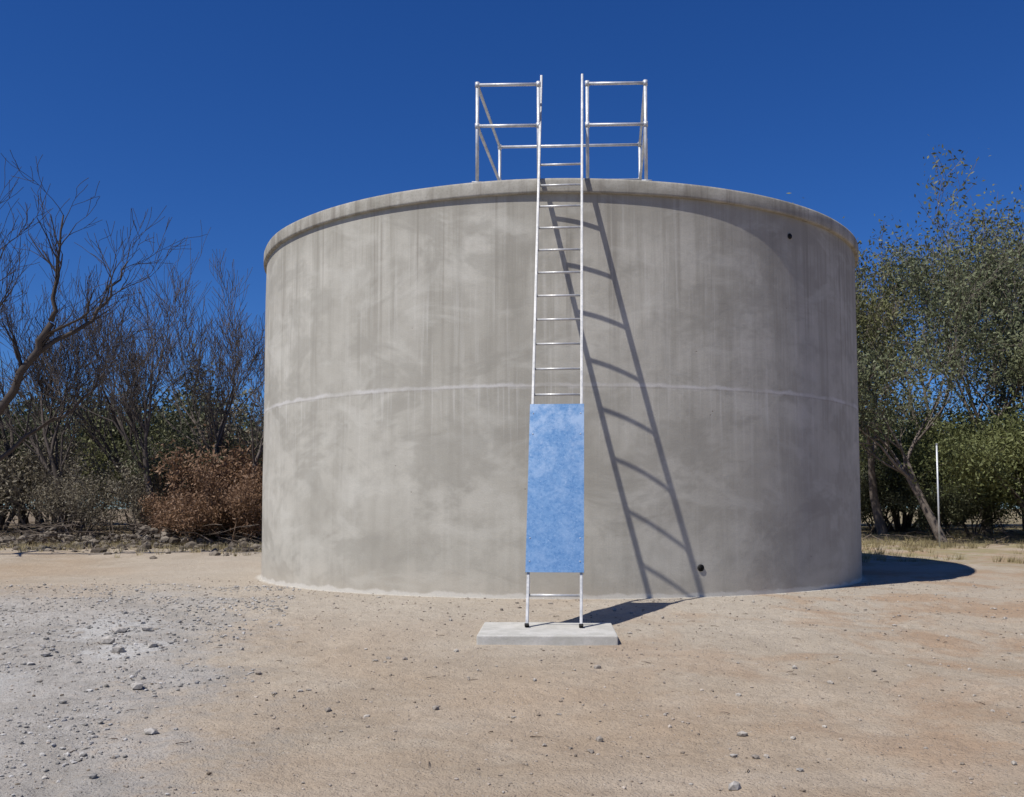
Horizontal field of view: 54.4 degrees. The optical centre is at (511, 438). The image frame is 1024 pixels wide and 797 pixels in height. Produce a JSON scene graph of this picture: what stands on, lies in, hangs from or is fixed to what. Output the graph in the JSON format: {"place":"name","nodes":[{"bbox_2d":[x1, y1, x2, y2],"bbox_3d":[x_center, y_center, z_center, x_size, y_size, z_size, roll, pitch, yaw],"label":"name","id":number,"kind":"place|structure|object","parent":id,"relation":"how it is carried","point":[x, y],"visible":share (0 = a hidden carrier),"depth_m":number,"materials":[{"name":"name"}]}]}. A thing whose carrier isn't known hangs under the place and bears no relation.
{"place":"outdoors","nodes":[
{"label":"outdoors","id":0,"kind":"place"},
{"bbox_2d":[0,509,1023,796],"bbox_3d":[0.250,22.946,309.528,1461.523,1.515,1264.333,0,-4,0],"label":"ground","id":1,"kind":"structure","parent":0,"point":[292,755],"depth_m":6.86,"materials":[{"name":"beige soil"}]},
{"bbox_2d":[0,459,24,518],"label":"acacia shrub","id":2,"kind":"object","parent":1,"relation":"on","point":[8,483],"visible":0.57,"depth_m":24.73,"materials":[{"name":"green plant"}]},
{"bbox_2d":[0,417,44,528],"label":"acacia shrub","id":3,"kind":"object","parent":1,"relation":"on","point":[6,441],"visible":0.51,"depth_m":25.26,"materials":[{"name":"green plant"}]},
{"bbox_2d":[0,220,45,535],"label":"dead tree","id":4,"kind":"object","parent":1,"relation":"on","point":[23,512],"visible":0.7,"depth_m":25.73,"materials":[{"name":"brown plant"}]},
{"bbox_2d":[0,400,77,525],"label":"acacia shrub","id":5,"kind":"object","parent":1,"relation":"on","point":[19,435],"depth_m":32.12,"materials":[{"name":"green plant"}]},
{"bbox_2d":[0,366,115,529],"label":"acacia shrub","id":6,"kind":"object","parent":1,"relation":"on","point":[18,426],"visible":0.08,"depth_m":28.67,"materials":[{"name":"green plant"}]},
{"bbox_2d":[3,451,127,536],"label":"acacia shrub","id":7,"kind":"object","parent":1,"relation":"on","point":[73,499],"visible":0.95,"depth_m":23.79,"materials":[{"name":"green plant"}]},
{"bbox_2d":[0,405,133,534],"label":"acacia shrub","id":8,"kind":"object","parent":1,"relation":"on","point":[8,474],"visible":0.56,"depth_m":25.17,"materials":[{"name":"green plant"}]},
{"bbox_2d":[2,367,151,523],"bbox_3d":[-16.775,0.196,37.274,7.017,6.495,10.649,0,-4,-3],"label":"acacia shrub","id":9,"kind":"object","parent":1,"relation":"on","point":[42,520],"visible":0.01,"depth_m":36.46,"materials":[{"name":"green plant"}]},
{"bbox_2d":[1,403,166,529],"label":"acacia shrub","id":10,"kind":"object","parent":1,"relation":"on","point":[83,437],"visible":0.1,"depth_m":28.81,"materials":[{"name":"green plant"}]},
{"bbox_2d":[0,266,174,534],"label":"dead tree","id":11,"kind":"object","parent":1,"relation":"on","point":[55,468],"visible":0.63,"depth_m":24.68,"materials":[{"name":"brown plant"}]},
{"bbox_2d":[19,256,180,524],"bbox_3d":[-10.959,-0.906,26.948,3.824,7.324,6.245,1,-4,-15],"label":"dead tree","id":12,"kind":"object","parent":1,"relation":"on","point":[93,431],"visible":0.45,"depth_m":26.02,"materials":[{"name":"brown plant"}]},
{"bbox_2d":[0,150,205,460],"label":"dead tree","id":13,"kind":"object","parent":1,"relation":"on","point":[41,340],"visible":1,"depth_m":18.76,"materials":[{"name":"brown plant"}]},
{"bbox_2d":[2,259,216,520],"bbox_3d":[-9.632,-0.950,23.798,4.786,7.095,3.588,0,-4,0],"label":"dead tree","id":14,"kind":"object","parent":1,"relation":"on","point":[129,409],"visible":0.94,"depth_m":23.75,"materials":[{"name":"brown plant"}]},
{"bbox_2d":[0,525,261,558],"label":"rubble bank","id":15,"kind":"structure","parent":1,"relation":"on","point":[162,540],"depth_m":21.79,"materials":[{"name":"stone"}]},
{"bbox_2d":[53,414,214,527],"bbox_3d":[-9.775,1.034,27.076,4.924,3.460,4.466,2,-5,-27],"label":"acacia shrub","id":16,"kind":"object","parent":1,"relation":"on","point":[156,436],"visible":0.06,"depth_m":27.16,"materials":[{"name":"green plant"}]},
{"bbox_2d":[91,437,189,534],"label":"acacia shrub","id":17,"kind":"object","parent":1,"relation":"on","point":[131,499],"visible":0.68,"depth_m":24.04,"materials":[{"name":"green plant"}]},
{"bbox_2d":[44,343,261,481],"bbox_3d":[-10.922,0.024,31.349,8.519,5.985,5.614,-1,-4,19],"label":"acacia shrub","id":18,"kind":"object","parent":1,"relation":"on","point":[184,402],"visible":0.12,"depth_m":30.20,"materials":[{"name":"green plant"}]},
{"bbox_2d":[54,360,263,515],"bbox_3d":[-12.246,0.132,35.088,5.965,6.304,9.052,-3,-5,36],"label":"acacia shrub","id":19,"kind":"object","parent":1,"relation":"on","point":[170,409],"visible":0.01,"depth_m":33.98,"materials":[{"name":"green plant"}]},
{"bbox_2d":[131,480,222,539],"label":"dry brown shrub","id":20,"kind":"object","parent":1,"relation":"on","point":[162,522],"visible":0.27,"depth_m":22.87,"materials":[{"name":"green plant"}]},
{"bbox_2d":[100,402,262,536],"bbox_3d":[-7.738,0.921,25.441,3.509,3.514,5.324,-1,-4,16],"label":"acacia shrub","id":21,"kind":"object","parent":1,"relation":"on","point":[169,447],"visible":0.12,"depth_m":24.64,"materials":[{"name":"green plant"}]},
{"bbox_2d":[105,220,264,461],"bbox_3d":[-7.680,-1.484,25.282,6.187,8.307,3.604,0,-4,0],"label":"dead tree","id":22,"kind":"object","parent":1,"relation":"on","point":[219,433],"visible":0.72,"depth_m":25.13,"materials":[{"name":"brown plant"}]},
{"bbox_2d":[120,407,260,501],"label":"acacia shrub","id":23,"kind":"object","parent":1,"relation":"on","point":[201,439],"visible":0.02,"depth_m":30.34,"materials":[{"name":"green plant"}]},
{"bbox_2d":[139,376,263,447],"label":"acacia shrub","id":24,"kind":"object","parent":1,"relation":"on","point":[241,413],"depth_m":35.28,"materials":[{"name":"green plant"}]},
{"bbox_2d":[143,420,262,537],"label":"dry brown shrub","id":25,"kind":"object","parent":1,"relation":"on","point":[176,476],"visible":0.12,"depth_m":23.47,"materials":[{"name":"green plant"}]},
{"bbox_2d":[153,446,262,541],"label":"dry brown shrub","id":26,"kind":"object","parent":1,"relation":"on","point":[249,508],"visible":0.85,"depth_m":22.01,"materials":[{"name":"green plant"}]},
{"bbox_2d":[152,387,263,526],"bbox_3d":[-8.377,0.505,27.868,5.036,4.696,4.437,0,-4,6],"label":"acacia shrub","id":27,"kind":"object","parent":1,"relation":"on","point":[234,429],"visible":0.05,"depth_m":28.35,"materials":[{"name":"green plant"}]},
{"bbox_2d":[189,450,262,534],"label":"dry brown shrub","id":28,"kind":"object","parent":1,"relation":"on","point":[258,478],"visible":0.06,"depth_m":23.12,"materials":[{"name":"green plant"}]},
{"bbox_2d":[196,300,264,537],"bbox_3d":[-5.299,-0.553,23.364,3.525,6.240,5.553,0,-4,0],"label":"dead tree","id":29,"kind":"object","parent":1,"relation":"on","point":[232,377],"visible":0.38,"depth_m":22.62,"materials":[{"name":"brown plant"}]},
{"bbox_2d":[219,316,264,451],"bbox_3d":[-5.134,-0.952,25.831,5.600,7.242,2.982,0,-4,0],"label":"dead tree","id":30,"kind":"object","parent":1,"relation":"on","point":[260,369],"visible":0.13,"depth_m":25.71,"materials":[{"name":"plant"}]},
{"bbox_2d":[0,507,1023,548],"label":"fallen branches","id":31,"kind":"object","parent":1,"relation":"on","point":[207,538],"visible":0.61,"depth_m":22.43,"materials":[{"name":"brown wood"}]},
{"bbox_2d":[476,622,617,645],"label":"concrete footing slab","id":32,"kind":"structure","parent":1,"relation":"on","point":[547,633],"depth_m":8.50,"materials":[{"name":"grey concrete"}]},
{"bbox_2d":[524,74,582,627],"bbox_3d":[0.485,-1.325,10.487,0.530,6.293,2.647,0,-4,5],"label":"leaning ladder","id":33,"kind":"object","parent":32,"relation":"on","point":[580,394],"visible":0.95,"depth_m":10.58,"materials":[{"name":"metal"}]},
{"bbox_2d":[525,404,583,572],"bbox_3d":[0.424,0.459,9.598,0.540,1.654,0.730,0,-4,5],"label":"ladder guard","id":34,"kind":"object","parent":33,"relation":"attached to","point":[555,523],"visible":1,"depth_m":9.55,"materials":[{"name":"metal"}]},
{"bbox_2d":[261,178,861,598],"bbox_3d":[0.715,-0.133,15.736,9.094,5.280,9.093,0,-4,0],"label":"concrete water tank","id":35,"kind":"object","parent":1,"relation":"on","point":[721,390],"visible":0.97,"depth_m":11.62,"materials":[{"name":"grey concrete"}]},
{"bbox_2d":[472,79,651,181],"bbox_3d":[0.676,-3.520,12.697,2.287,1.255,2.280,0,-4,0],"label":"roof guardrail","id":36,"kind":"object","parent":35,"relation":"on","point":[643,153],"visible":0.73,"depth_m":11.67,"materials":[{"name":"metal"}]},
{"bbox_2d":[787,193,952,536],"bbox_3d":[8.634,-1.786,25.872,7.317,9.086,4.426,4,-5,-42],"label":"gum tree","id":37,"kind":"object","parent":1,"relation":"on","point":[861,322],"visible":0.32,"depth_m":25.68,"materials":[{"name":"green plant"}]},
{"bbox_2d":[859,439,930,533],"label":"acacia shrub","id":38,"kind":"object","parent":1,"relation":"on","point":[866,508],"visible":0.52,"depth_m":26.90,"materials":[{"name":"green plant"}]},
{"bbox_2d":[858,372,952,434],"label":"acacia shrub","id":39,"kind":"object","parent":1,"relation":"on","point":[900,406],"visible":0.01,"depth_m":34.34,"materials":[{"name":"green plant"}]},
{"bbox_2d":[859,400,991,530],"bbox_3d":[11.149,0.865,29.359,4.915,4.006,5.889,1,-4,-19],"label":"wattle bush","id":40,"kind":"object","parent":1,"relation":"on","point":[917,455],"visible":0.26,"depth_m":27.99,"materials":[{"name":"green plant"}]},
{"bbox_2d":[885,421,967,527],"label":"acacia shrub","id":41,"kind":"object","parent":1,"relation":"on","point":[910,524],"visible":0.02,"depth_m":30.59,"materials":[{"name":"green plant"}]},
{"bbox_2d":[878,469,981,536],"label":"acacia shrub","id":42,"kind":"object","parent":1,"relation":"on","point":[955,512],"visible":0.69,"depth_m":25.18,"materials":[{"name":"green plant"}]},
{"bbox_2d":[935,443,940,546],"bbox_3d":[9.400,1.350,21.959,0.052,2.480,0.052,2,-4,-22],"label":"fence post","id":43,"kind":"object","parent":1,"relation":"on","point":[936,444],"visible":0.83,"depth_m":21.96,"materials":[{"name":"metal"}]},
{"bbox_2d":[855,144,1023,526],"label":"gum tree","id":44,"kind":"object","parent":1,"relation":"on","point":[862,273],"visible":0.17,"depth_m":30.02,"materials":[{"name":"green plant"}]},
{"bbox_2d":[857,229,1022,541],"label":"gum tree","id":45,"kind":"object","parent":1,"relation":"on","point":[910,477],"visible":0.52,"depth_m":23.93,"materials":[{"name":"green plant"}]},
{"bbox_2d":[859,196,1023,535],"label":"gum tree","id":46,"kind":"object","parent":1,"relation":"on","point":[916,276],"visible":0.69,"depth_m":25.83,"materials":[{"name":"green plant"}]},
{"bbox_2d":[862,365,1020,525],"bbox_3d":[14.713,0.300,32.920,9.052,5.620,5.965,1,-4,-18],"label":"acacia shrub","id":47,"kind":"object","parent":1,"relation":"on","point":[947,414],"visible":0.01,"depth_m":31.68,"materials":[{"name":"green plant"}]},
{"bbox_2d":[898,384,1023,527],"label":"wattle bush","id":48,"kind":"object","parent":1,"relation":"on","point":[997,460],"visible":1,"depth_m":23.20,"materials":[{"name":"green plant"}]},
{"bbox_2d":[902,184,1023,530],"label":"gum tree","id":49,"kind":"object","parent":1,"relation":"on","point":[1002,234],"visible":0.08,"depth_m":29.46,"materials":[{"name":"green plant"}]},
{"bbox_2d":[903,384,1023,520],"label":"wattle bush","id":50,"kind":"object","parent":1,"relation":"on","point":[966,417],"visible":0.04,"depth_m":26.40,"materials":[{"name":"green plant"}]},
{"bbox_2d":[918,470,1019,536],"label":"acacia shrub","id":51,"kind":"object","parent":1,"relation":"on","point":[981,510],"visible":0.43,"depth_m":25.67,"materials":[{"name":"green plant"}]},
{"bbox_2d":[956,200,1023,392],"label":"gum tree","id":52,"kind":"object","parent":1,"relation":"on","point":[1009,278],"visible":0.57,"depth_m":25.54,"materials":[{"name":"green plant"}]},
{"bbox_2d":[971,341,1023,396],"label":"gum tree","id":53,"kind":"object","parent":1,"relation":"on","point":[991,382],"visible":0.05,"depth_m":33.63,"materials":[{"name":"green plant"}]},
{"bbox_2d":[981,383,1023,421],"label":"wattle bush","id":54,"kind":"object","parent":1,"relation":"on","point":[1001,405],"visible":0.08,"depth_m":27.35,"materials":[{"name":"green plant"}]},
{"bbox_2d":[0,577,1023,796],"bbox_3d":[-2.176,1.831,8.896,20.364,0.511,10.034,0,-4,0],"label":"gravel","id":55,"kind":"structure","parent":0,"point":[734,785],"depth_m":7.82,"materials":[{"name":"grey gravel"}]},
{"bbox_2d":[0,531,1023,563],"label":"dry grass","id":56,"kind":"structure","parent":0,"point":[875,544],"depth_m":21.32,"materials":[{"name":"beige plant"}]},
{"bbox_2d":[0,0,1023,508],"label":"sky","id":57,"kind":"structure","parent":0,"point":[249,120],"materials":[{"name":"blue"}]},
{"bbox_2d":[69,608,984,771],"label":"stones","id":58,"kind":"object","parent":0,"point":[429,677],"visible":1,"depth_m":7.17,"materials":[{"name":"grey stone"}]}
]}

